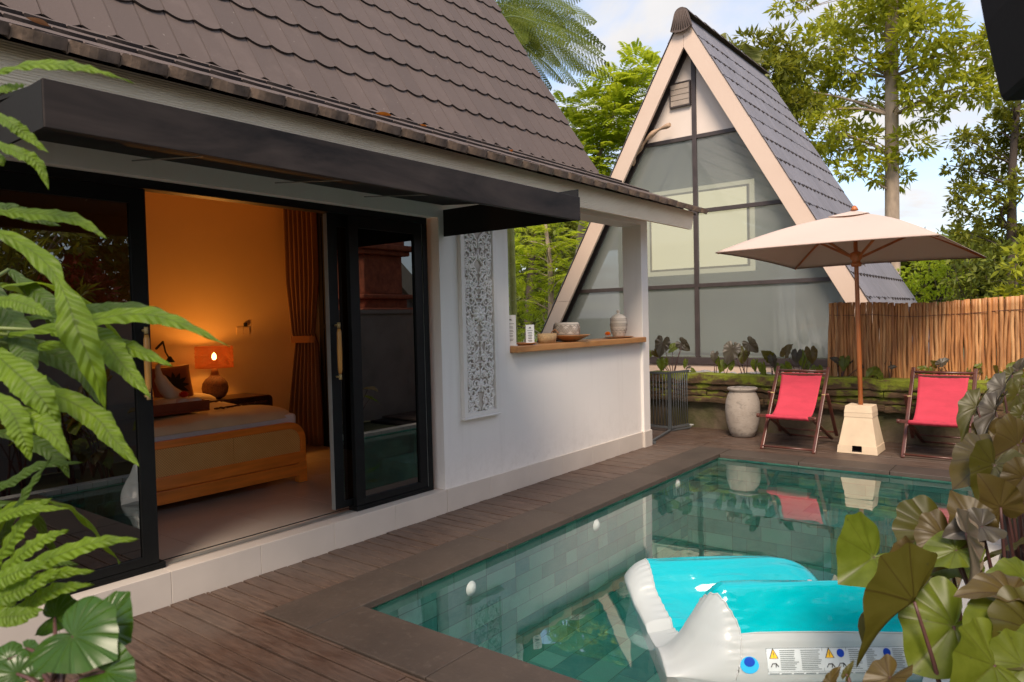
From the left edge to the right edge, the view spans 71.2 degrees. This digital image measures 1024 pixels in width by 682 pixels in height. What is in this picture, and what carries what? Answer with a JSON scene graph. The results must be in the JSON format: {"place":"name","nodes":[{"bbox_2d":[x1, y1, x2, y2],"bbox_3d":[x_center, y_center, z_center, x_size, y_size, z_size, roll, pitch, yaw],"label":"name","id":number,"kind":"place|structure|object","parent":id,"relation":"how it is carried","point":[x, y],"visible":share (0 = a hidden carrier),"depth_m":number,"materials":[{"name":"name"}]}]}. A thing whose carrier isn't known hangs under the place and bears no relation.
{"place":"outdoors","nodes":[
{"label":"outdoors","id":0,"kind":"place"},
{"bbox_2d":[507,228,517,341],"bbox_3d":[0.022,-0.415,11.882,0.170,3.401,0.141,0,2,38],"label":"window frame","id":1,"kind":"object","parent":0,"point":[512,272],"visible":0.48,"depth_m":11.82,"materials":[{"name":"green paint"}]},
{"bbox_2d":[373,457,891,681],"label":"pool shell","id":2,"kind":"object","parent":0,"point":[602,573],"visible":0.1,"depth_m":6.05,"materials":[{"name":"tile"}]},
{"bbox_2d":[372,458,961,681],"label":"pool tiling","id":3,"kind":"object","parent":2,"relation":"attached to","point":[632,648],"visible":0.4,"depth_m":5.97,"materials":[{"name":"green tile"}]},
{"bbox_2d":[466,581,475,595],"bbox_3d":[-0.273,1.721,4.964,0.028,0.104,0.104,0,2,38],"label":"pool light","id":4,"kind":"object","parent":3,"relation":"attached to","point":[471,588],"visible":1,"depth_m":4.95,"materials":[{"name":"white plastic"}]},
{"bbox_2d":[593,519,599,530],"bbox_3d":[0.752,1.621,6.281,0.028,0.104,0.104,0,2,38],"label":"pool light","id":5,"kind":"object","parent":3,"relation":"attached to","point":[596,525],"visible":1,"depth_m":6.26,"materials":[{"name":"white plastic"}]},
{"bbox_2d":[496,0,1023,269],"label":"sky","id":6,"kind":"structure","parent":0,"point":[650,21],"materials":[{"name":"white"}]},
{"bbox_2d":[519,333,1017,558],"bbox_3d":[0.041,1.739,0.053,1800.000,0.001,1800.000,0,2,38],"label":"ground","id":7,"kind":"structure","parent":0,"point":[963,356],"depth_m":25.18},
{"bbox_2d":[508,221,585,341],"bbox_3d":[1.331,-2.291,23.019,5.266,6.406,3.594,0,2,38],"label":"broadleaf tree","id":8,"kind":"object","parent":7,"relation":"on","point":[551,233],"visible":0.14,"depth_m":23.38,"materials":[{"name":"green plant"}]},
{"bbox_2d":[507,221,588,334],"bbox_3d":[-0.014,-4.649,43.515,18.185,9.457,7.091,0,2,38],"label":"thicket","id":9,"kind":"object","parent":7,"relation":"on","point":[572,224],"visible":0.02,"depth_m":39.29,"materials":[{"name":"green plant"}]},
{"bbox_2d":[508,221,588,341],"bbox_3d":[0.776,-0.737,15.345,2.212,4.016,3.313,-2,2,-31],"label":"pinnate tree","id":10,"kind":"object","parent":7,"relation":"on","point":[551,267],"visible":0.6,"depth_m":15.26,"materials":[{"name":"green plant"}]},
{"bbox_2d":[495,0,612,90],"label":"tree fern","id":11,"kind":"object","parent":7,"relation":"on","point":[525,28],"visible":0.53,"depth_m":14.97,"materials":[{"name":"green plant"}]},
{"bbox_2d":[553,37,661,253],"bbox_3d":[2.102,-2.757,16.653,3.949,7.700,3.171,-1,2,18],"label":"pinnate tree","id":12,"kind":"object","parent":7,"relation":"on","point":[613,102],"visible":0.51,"depth_m":15.80,"materials":[{"name":"green plant"}]},
{"bbox_2d":[537,7,928,373],"bbox_3d":[4.040,-2.292,13.170,6.981,6.282,4.172,0,2,38],"label":"cabin","id":13,"kind":"object","parent":7,"relation":"on","point":[732,149],"visible":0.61,"depth_m":11.70,"materials":[{"name":"grey tile"}]},
{"bbox_2d":[558,288,694,355],"label":"window pane","id":14,"kind":"structure","parent":13,"relation":"in","point":[671,312],"depth_m":12.33,"materials":[{"name":"grey glass"}]},
{"bbox_2d":[581,221,693,289],"label":"window pane","id":15,"kind":"structure","parent":13,"relation":"in","point":[670,249],"depth_m":12.27,"materials":[{"name":"clear glass"}]},
{"bbox_2d":[632,123,670,165],"bbox_3d":[2.331,-3.309,12.094,0.811,0.598,0.122,0,2,41],"label":"driftwood","id":16,"kind":"object","parent":13,"relation":"attached to","point":[651,134],"visible":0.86,"depth_m":12.03,"materials":[{"name":"beige wood"}]},
{"bbox_2d":[629,140,692,209],"label":"window pane","id":17,"kind":"structure","parent":13,"relation":"in","point":[665,170],"depth_m":12.07,"materials":[{"name":"clear glass"}]},
{"bbox_2d":[556,49,830,366],"bbox_3d":[2.989,-2.237,11.820,6.103,5.240,0.075,0,2,38],"label":"window frame","id":18,"kind":"structure","parent":13,"relation":"in","point":[697,359],"depth_m":11.79,"materials":[{"name":"black metal"}]},
{"bbox_2d":[697,131,779,207],"label":"window pane","id":19,"kind":"structure","parent":13,"relation":"in","point":[728,173],"depth_m":11.44,"materials":[{"name":"clear glass"}]},
{"bbox_2d":[698,204,828,282],"label":"window pane","id":20,"kind":"structure","parent":13,"relation":"in","point":[717,230],"depth_m":11.37,"materials":[{"name":"beige glass"}]},
{"bbox_2d":[699,281,854,357],"label":"window pane","id":21,"kind":"structure","parent":13,"relation":"in","point":[776,316],"depth_m":11.14,"materials":[{"name":"grey glass"}]},
{"bbox_2d":[721,33,771,81],"bbox_3d":[5.747,-3.476,18.276,1.994,8.853,1.728,0,2,38],"label":"palm tree","id":22,"kind":"object","parent":7,"relation":"on","point":[753,53],"visible":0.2,"depth_m":17.81,"materials":[{"name":"green plant"}]},
{"bbox_2d":[732,19,829,120],"bbox_3d":[6.806,-3.763,18.764,2.630,9.348,2.386,-2,2,-31],"label":"shade tree","id":23,"kind":"object","parent":7,"relation":"on","point":[784,66],"visible":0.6,"depth_m":18.40,"materials":[{"name":"green plant"}]},
{"bbox_2d":[762,0,1002,274],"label":"tall tree","id":24,"kind":"object","parent":7,"relation":"on","point":[895,23],"visible":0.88,"depth_m":21.04,"materials":[{"name":"green plant"}]},
{"bbox_2d":[836,495,984,620],"bbox_3d":[1.624,1.099,2.767,0.649,0.968,0.310,-2,2,-6],"label":"taro plant","id":25,"kind":"object","parent":7,"relation":"on","point":[858,545],"visible":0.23,"depth_m":2.84,"materials":[{"name":"green plant"}]},
{"bbox_2d":[896,238,978,304],"bbox_3d":[8.269,-0.521,13.805,1.689,3.112,1.251,-3,2,-34],"label":"shrub","id":26,"kind":"object","parent":7,"relation":"on","point":[943,270],"visible":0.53,"depth_m":13.71,"materials":[{"name":"green plant"}]},
{"bbox_2d":[929,221,991,333],"bbox_3d":[9.384,-0.806,15.391,1.247,3.529,1.798,-2,2,-30],"label":"shrub","id":27,"kind":"object","parent":7,"relation":"on","point":[944,231],"visible":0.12,"depth_m":14.98,"materials":[{"name":"green plant"}]},
{"bbox_2d":[900,226,1023,345],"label":"shrub","id":28,"kind":"object","parent":7,"relation":"on","point":[934,288],"visible":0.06,"depth_m":31.93,"materials":[{"name":"green plant"}]},
{"bbox_2d":[914,473,1023,584],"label":"taro plant","id":29,"kind":"object","parent":7,"relation":"on","point":[965,535],"visible":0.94,"depth_m":2.54,"materials":[{"name":"green plant"}]},
{"bbox_2d":[928,236,1021,378],"bbox_3d":[7.065,-0.227,10.929,1.393,2.758,1.636,0,2,38],"label":"shrub","id":30,"kind":"object","parent":7,"relation":"on","point":[977,264],"visible":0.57,"depth_m":10.71,"materials":[{"name":"green plant"}]},
{"bbox_2d":[937,91,1023,347],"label":"leaved tree","id":31,"kind":"object","parent":7,"relation":"on","point":[1010,120],"visible":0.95,"depth_m":11.47,"materials":[{"name":"green plant"}]},
{"bbox_2d":[949,413,1023,557],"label":"taro plant","id":32,"kind":"object","parent":7,"relation":"on","point":[1001,455],"visible":0.91,"depth_m":2.84,"materials":[{"name":"green plant"}]},
{"bbox_2d":[953,557,1023,681],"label":"taro plant","id":33,"kind":"object","parent":7,"relation":"on","point":[994,594],"visible":0.98,"depth_m":2.14,"materials":[{"name":"green plant"}]},
{"bbox_2d":[956,358,1023,560],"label":"taro plant","id":34,"kind":"object","parent":7,"relation":"on","point":[988,403],"visible":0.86,"depth_m":3.62,"materials":[{"name":"green plant"}]},
{"bbox_2d":[983,537,1023,561],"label":"taro plant","id":35,"kind":"object","parent":7,"relation":"on","point":[1020,541],"visible":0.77,"depth_m":3.47,"materials":[{"name":"green plant"}]},
{"bbox_2d":[984,234,1023,308],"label":"shrub","id":36,"kind":"object","parent":7,"relation":"on","point":[1006,290],"visible":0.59,"depth_m":9.33,"materials":[{"name":"green plant"}]},
{"bbox_3d":[3.521,0.565,2.994,0.220,1.920,15.000,0,2,38],"label":"garden wall","id":37,"kind":"object","parent":7,"relation":"on","visible":0},
{"bbox_2d":[980,0,1023,100],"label":"dark eave","id":38,"kind":"object","parent":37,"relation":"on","point":[1004,23],"visible":1,"depth_m":1.94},
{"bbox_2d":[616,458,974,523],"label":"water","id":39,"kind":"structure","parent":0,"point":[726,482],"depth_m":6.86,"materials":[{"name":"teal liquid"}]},
{"bbox_2d":[624,556,923,681],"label":"pool float","id":40,"kind":"object","parent":39,"relation":"on","point":[737,619],"visible":0.82,"depth_m":3.41,"materials":[{"name":"plastic"}]},
{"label":"deck bed","id":41,"kind":"structure","parent":0,"visible":0},
{"bbox_2d":[0,0,708,656],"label":"villa","id":42,"kind":"object","parent":41,"relation":"on","point":[200,154],"visible":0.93,"depth_m":5.67,"materials":[{"name":"paint"}]},
{"bbox_2d":[26,17,49,26],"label":"fallen leaf","id":43,"kind":"object","parent":42,"relation":"on","point":[39,21],"visible":1,"depth_m":3.21,"materials":[{"name":"plant"}]},
{"bbox_2d":[0,171,158,601],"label":"sliding door","id":44,"kind":"structure","parent":42,"relation":"in","point":[118,496],"depth_m":4.05,"materials":[{"name":"black glass"}]},
{"bbox_2d":[155,341,174,362],"bbox_3d":[-3.560,0.107,7.324,0.314,0.219,0.098,0,2,38],"label":"reading lamp","id":45,"kind":"object","parent":42,"relation":"attached to","point":[169,359],"visible":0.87,"depth_m":7.27,"materials":[{"name":"black metal"}]},
{"bbox_2d":[152,365,306,505],"bbox_3d":[-3.266,0.811,6.443,1.921,1.050,1.950,0,2,38],"label":"bed","id":46,"kind":"object","parent":42,"relation":"on","point":[219,446],"visible":0.31,"depth_m":6.05,"materials":[{"name":"brown wood"}]},
{"bbox_2d":[152,364,193,397],"bbox_3d":[-3.409,0.445,7.179,0.198,0.398,0.397,0,2,38],"label":"cushion","id":47,"kind":"object","parent":46,"relation":"on","point":[178,377],"visible":0.54,"depth_m":7.18,"materials":[{"name":"fabric"}]},
{"bbox_2d":[153,399,209,416],"bbox_3d":[-3.091,0.579,6.124,0.440,0.095,0.820,0,2,38],"label":"bed tray","id":48,"kind":"object","parent":46,"relation":"on","point":[181,407],"visible":0.38,"depth_m":6.11,"materials":[{"name":"brown wood"}]},
{"bbox_2d":[153,363,188,404],"bbox_3d":[-2.976,0.393,6.272,0.280,0.410,0.301,0,2,38],"label":"towel swan","id":49,"kind":"object","parent":48,"relation":"in","point":[168,391],"visible":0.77,"depth_m":6.17,"materials":[{"name":"white fabric"}]},
{"bbox_2d":[176,398,189,402],"bbox_3d":[-2.860,0.547,6.197,0.115,0.100,0.108,0,2,38],"label":"rolled towel","id":50,"kind":"object","parent":48,"relation":"in","point":[178,400],"visible":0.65,"depth_m":6.17,"materials":[{"name":"fabric"}]},
{"bbox_2d":[179,391,187,396],"bbox_3d":[-2.845,0.462,6.193,0.102,0.054,0.098,0,2,38],"label":"hibiscus","id":51,"kind":"object","parent":50,"relation":"on","point":[183,394],"visible":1,"depth_m":6.18,"materials":[{"name":"red plant"}]},
{"bbox_2d":[188,397,201,400],"bbox_3d":[-2.794,0.543,6.281,0.115,0.100,0.108,0,2,38],"label":"rolled towel","id":52,"kind":"object","parent":48,"relation":"in","point":[193,398],"visible":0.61,"depth_m":6.25,"materials":[{"name":"fabric"}]},
{"bbox_2d":[236,323,249,333],"bbox_3d":[-3.088,-0.143,8.219,0.030,0.130,0.160,0,2,38],"label":"wall socket","id":53,"kind":"object","parent":42,"relation":"attached to","point":[242,330],"depth_m":8.22,"materials":[{"name":"plastic"}]},
{"bbox_2d":[216,393,272,405],"bbox_3d":[-3.056,0.948,7.871,0.468,0.680,0.690,0,2,38],"label":"nightstand","id":54,"kind":"object","parent":42,"relation":"on","point":[242,398],"visible":0.22,"depth_m":7.84,"materials":[{"name":"brown wood"}]},
{"bbox_2d":[194,345,233,398],"bbox_3d":[-3.186,0.335,7.663,0.393,0.561,0.390,0,2,38],"label":"table lamp","id":55,"kind":"object","parent":54,"relation":"on","point":[215,384],"visible":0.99,"depth_m":7.56,"materials":[{"name":"brown fabric"}]},
{"bbox_2d":[283,209,323,445],"bbox_3d":[-2.478,-0.218,8.461,0.471,2.906,0.090,-1,2,21],"label":"bedroom curtain","id":56,"kind":"object","parent":42,"relation":"hanging from","point":[302,279],"visible":0.91,"depth_m":8.45,"materials":[{"name":"fabric"}]},
{"bbox_2d":[316,213,329,446],"bbox_3d":[-1.286,-0.155,7.693,2.480,2.800,0.027,0,2,38],"label":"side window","id":57,"kind":"structure","parent":42,"relation":"in","point":[321,285],"depth_m":8.41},
{"bbox_2d":[323,213,353,509],"bbox_3d":[-1.069,0.146,5.739,0.104,2.236,0.932,0,2,38],"label":"sliding door","id":58,"kind":"structure","parent":42,"relation":"in","point":[334,241],"depth_m":5.43,"materials":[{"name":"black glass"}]},
{"bbox_2d":[376,112,390,115],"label":"fallen leaf","id":59,"kind":"object","parent":42,"relation":"on","point":[384,113],"visible":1,"depth_m":4.83,"materials":[{"name":"orange plant"}]},
{"bbox_2d":[345,215,428,505],"bbox_3d":[-0.996,0.142,5.798,0.042,2.236,0.781,0,2,38],"label":"sliding door","id":60,"kind":"structure","parent":42,"relation":"in","point":[385,301],"depth_m":5.77,"materials":[{"name":"black glass"}]},
{"bbox_2d":[457,231,500,420],"bbox_3d":[-0.302,-0.234,6.480,0.071,1.855,0.512,0,2,38],"label":"carved panel","id":61,"kind":"object","parent":42,"relation":"attached to","point":[478,316],"visible":0.88,"depth_m":6.47,"materials":[{"name":"white stone"}]},
{"bbox_2d":[509,315,517,345],"bbox_3d":[-0.013,-0.103,6.985,0.122,0.300,0.040,-1,2,20],"label":"table card","id":62,"kind":"object","parent":42,"relation":"on","point":[512,323],"visible":0.69,"depth_m":6.97,"materials":[{"name":"white paper"}]},
{"bbox_2d":[516,342,536,344],"bbox_3d":[0.118,0.027,7.153,0.270,0.025,0.270,0,2,38],"label":"wooden plate","id":63,"kind":"object","parent":42,"relation":"on","point":[521,343],"visible":0.73,"depth_m":7.06,"materials":[{"name":"brown wood"}]},
{"bbox_2d":[525,325,535,344],"bbox_3d":[0.179,-0.062,7.134,0.102,0.200,0.040,-2,2,-21],"label":"table card","id":64,"kind":"object","parent":63,"relation":"on","point":[529,333],"visible":0.96,"depth_m":7.13,"materials":[{"name":"white paper"}]},
{"bbox_2d":[537,329,558,342],"bbox_3d":[0.374,-0.051,7.612,0.156,0.140,0.300,0,2,38],"label":"woven basket","id":65,"kind":"object","parent":42,"relation":"on","point":[551,337],"visible":0.95,"depth_m":7.53,"materials":[{"name":"beige wicker"}]},
{"bbox_2d":[556,334,589,341],"bbox_3d":[0.630,-0.031,7.859,0.464,0.074,0.464,0,2,38],"label":"wooden bowl","id":66,"kind":"object","parent":42,"relation":"on","point":[568,338],"visible":0.84,"depth_m":7.72,"materials":[{"name":"brown wood"}]},
{"bbox_2d":[553,322,579,334],"bbox_3d":[0.606,-0.117,7.943,0.307,0.180,0.306,0,2,38],"label":"patterned pot","id":67,"kind":"object","parent":66,"relation":"on","point":[567,328],"visible":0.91,"depth_m":7.82,"materials":[{"name":"ceramic"}]},
{"bbox_2d":[605,336,632,337],"bbox_3d":[1.305,-0.047,8.744,0.336,0.018,0.483,0,2,38],"label":"serving tray","id":68,"kind":"object","parent":42,"relation":"on","point":[618,337],"visible":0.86,"depth_m":8.62,"materials":[{"name":"brown wood"}]},
{"bbox_2d":[610,310,626,336],"bbox_3d":[1.307,-0.220,8.779,0.214,0.329,0.214,0,2,38],"label":"lidded jar","id":69,"kind":"object","parent":68,"relation":"on","point":[618,324],"visible":1,"depth_m":8.71,"materials":[{"name":"ceramic"}]},
{"bbox_2d":[13,424,953,681],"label":"wooden deck","id":70,"kind":"structure","parent":41,"relation":"on","point":[232,633],"depth_m":4.38,"materials":[{"name":"brown wood"}]},
{"bbox_2d":[650,370,693,443],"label":"metal gate","id":71,"kind":"structure","parent":70,"relation":"on","point":[670,427],"depth_m":10.21,"materials":[{"name":"paint"}]},
{"bbox_2d":[725,386,759,437],"bbox_3d":[3.105,0.952,9.627,0.452,0.660,0.452,0,2,38],"label":"stone pot","id":72,"kind":"object","parent":70,"relation":"on","point":[742,406],"visible":0.98,"depth_m":9.46,"materials":[{"name":"beige stone"}]},
{"bbox_2d":[756,366,837,453],"bbox_3d":[3.555,0.812,8.864,0.735,0.975,0.962,0,2,39],"label":"deck chair","id":73,"kind":"object","parent":70,"relation":"on","point":[798,396],"visible":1,"depth_m":8.81,"materials":[{"name":"red fabric"}]},
{"bbox_2d":[650,371,1010,446],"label":"retaining wall","id":74,"kind":"structure","parent":70,"relation":"on","point":[708,392],"depth_m":9.48,"materials":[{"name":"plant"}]},
{"bbox_2d":[656,357,668,370],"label":"taro plant","id":75,"kind":"object","parent":74,"relation":"on","point":[661,362],"visible":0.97,"depth_m":10.83,"materials":[{"name":"green plant"}]},
{"bbox_2d":[683,359,695,371],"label":"taro plant","id":76,"kind":"object","parent":74,"relation":"on","point":[685,362],"visible":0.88,"depth_m":10.54,"materials":[{"name":"green plant"}]},
{"bbox_2d":[710,351,720,372],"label":"taro plant","id":77,"kind":"object","parent":74,"relation":"on","point":[715,358],"visible":0.97,"depth_m":10.36,"materials":[{"name":"plant"}]},
{"bbox_2d":[718,359,734,373],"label":"taro plant","id":78,"kind":"object","parent":74,"relation":"on","point":[730,366],"visible":0.88,"depth_m":10.37,"materials":[{"name":"green plant"}]},
{"bbox_2d":[750,359,765,374],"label":"taro plant","id":79,"kind":"object","parent":74,"relation":"on","point":[761,367],"visible":0.9,"depth_m":9.89,"materials":[{"name":"green plant"}]},
{"bbox_2d":[761,350,791,374],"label":"taro plant","id":80,"kind":"object","parent":74,"relation":"on","point":[770,357],"visible":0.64,"depth_m":9.93,"materials":[{"name":"green plant"}]},
{"bbox_2d":[780,344,817,372],"bbox_3d":[3.904,0.310,9.742,0.474,0.546,0.175,-2,2,-5],"label":"taro plant","id":81,"kind":"object","parent":74,"relation":"on","point":[801,358],"visible":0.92,"depth_m":9.73,"materials":[{"name":"green plant"}]},
{"bbox_2d":[810,365,822,369],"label":"taro plant","id":82,"kind":"object","parent":74,"relation":"on","point":[813,367],"visible":0.52,"depth_m":9.50,"materials":[{"name":"green plant"}]},
{"bbox_2d":[829,355,863,376],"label":"taro plant","id":83,"kind":"object","parent":74,"relation":"on","point":[842,362],"visible":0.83,"depth_m":9.33,"materials":[{"name":"green plant"}]},
{"bbox_2d":[866,366,883,378],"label":"taro plant","id":84,"kind":"object","parent":74,"relation":"on","point":[874,371],"visible":0.95,"depth_m":8.98,"materials":[{"name":"green plant"}]},
{"bbox_2d":[884,360,897,377],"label":"taro plant","id":85,"kind":"object","parent":74,"relation":"on","point":[890,366],"visible":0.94,"depth_m":8.94,"materials":[{"name":"green plant"}]},
{"bbox_2d":[917,366,932,374],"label":"taro plant","id":86,"kind":"object","parent":74,"relation":"on","point":[925,368],"visible":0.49,"depth_m":8.71,"materials":[{"name":"green plant"}]},
{"bbox_2d":[930,358,949,374],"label":"taro plant","id":87,"kind":"object","parent":74,"relation":"on","point":[941,362],"visible":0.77,"depth_m":8.58,"materials":[{"name":"green plant"}]},
{"bbox_2d":[966,362,982,379],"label":"taro plant","id":88,"kind":"object","parent":74,"relation":"on","point":[978,365],"visible":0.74,"depth_m":8.46,"materials":[{"name":"green plant"}]},
{"bbox_2d":[985,362,1023,379],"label":"taro plant","id":89,"kind":"object","parent":74,"relation":"on","point":[998,371],"visible":0.3,"depth_m":8.25,"materials":[{"name":"green plant"}]},
{"bbox_2d":[822,660,853,681],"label":"taro plant","id":90,"kind":"object","parent":70,"relation":"on","point":[832,675],"visible":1,"depth_m":1.90,"materials":[{"name":"green plant"}]},
{"bbox_2d":[837,403,884,455],"bbox_3d":[4.104,1.020,8.408,0.433,0.545,0.434,0,2,38],"label":"umbrella stand","id":91,"kind":"object","parent":70,"relation":"on","point":[861,432],"visible":1,"depth_m":8.28,"materials":[{"name":"beige concrete"}]},
{"bbox_2d":[715,205,986,404],"bbox_3d":[4.032,-0.376,8.478,2.520,2.441,2.060,0,2,38],"label":"parasol","id":92,"kind":"object","parent":91,"relation":"on","point":[855,238],"visible":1,"depth_m":8.39,"materials":[{"name":"beige fabric"}]},
{"bbox_2d":[896,367,979,459],"bbox_3d":[4.885,0.803,8.134,0.750,0.975,0.962,0,2,39],"label":"deck chair","id":93,"kind":"object","parent":70,"relation":"on","point":[939,397],"visible":0.8,"depth_m":8.12,"materials":[{"name":"red fabric"}]},
{"bbox_2d":[264,446,950,681],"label":"pool coping","id":94,"kind":"object","parent":41,"relation":"on","point":[344,614],"visible":0.87,"depth_m":4.44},
{"bbox_2d":[856,543,1020,681],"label":"taro plant","id":95,"kind":"object","parent":41,"relation":"on","point":[940,641],"visible":0.98,"depth_m":2.24,"materials":[{"name":"green plant"}]},
{"bbox_2d":[922,523,1001,681],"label":"pool ledge","id":96,"kind":"object","parent":41,"relation":"on","point":[996,545],"visible":0.02,"depth_m":4.58,"materials":[{"name":"white tile"}]},
{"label":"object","id":97,"kind":"object","parent":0,"visible":0},
{"bbox_2d":[0,457,137,627],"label":"nest fern","id":98,"kind":"object","parent":97,"relation":"attached to","point":[18,582],"visible":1,"depth_m":1.43,"materials":[{"name":"green plant"}]},
{"bbox_2d":[0,59,229,477],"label":"nest fern","id":99,"kind":"object","parent":97,"relation":"on","point":[84,349],"visible":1,"depth_m":1.55,"materials":[{"name":"green plant"}]},
{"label":"planting bed","id":100,"kind":"structure","parent":0,"visible":0},
{"bbox_2d":[649,335,689,370],"bbox_3d":[2.379,0.244,11.010,0.684,0.673,0.253,0,2,31],"label":"taro plant","id":101,"kind":"object","parent":100,"relation":"in","point":[662,346],"visible":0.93,"depth_m":10.96,"materials":[{"name":"green plant"}]},
{"bbox_2d":[689,370,792,373],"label":"pebbles","id":102,"kind":"object","parent":100,"relation":"on","point":[731,372],"visible":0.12,"depth_m":11.05,"materials":[{"name":"beige gravel"}]},
{"bbox_2d":[723,336,758,373],"bbox_3d":[3.307,0.254,10.238,0.500,0.653,0.278,0,2,38],"label":"taro plant","id":103,"kind":"object","parent":100,"relation":"in","point":[731,352],"visible":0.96,"depth_m":10.23,"materials":[{"name":"green plant"}]},
{"bbox_2d":[827,295,1023,379],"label":"stick fence","id":104,"kind":"object","parent":100,"relation":"on","point":[904,330],"visible":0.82,"depth_m":8.78,"materials":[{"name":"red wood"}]},
{"bbox_3d":[-0.810,1.279,1.143,0.320,0.752,0.320,0,2,38],"label":"pot pedestal","id":105,"kind":"object","parent":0,"visible":0},
{"bbox_3d":[-0.822,0.751,1.127,0.296,0.300,0.296,0,2,38],"label":"clay pot","id":106,"kind":"object","parent":105,"relation":"on","visible":0},
{"bbox_2d":[0,591,136,681],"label":"heart leaf plant","id":107,"kind":"object","parent":106,"relation":"in","point":[99,631],"visible":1,"depth_m":1.21,"materials":[{"name":"green plant"}]}
]}

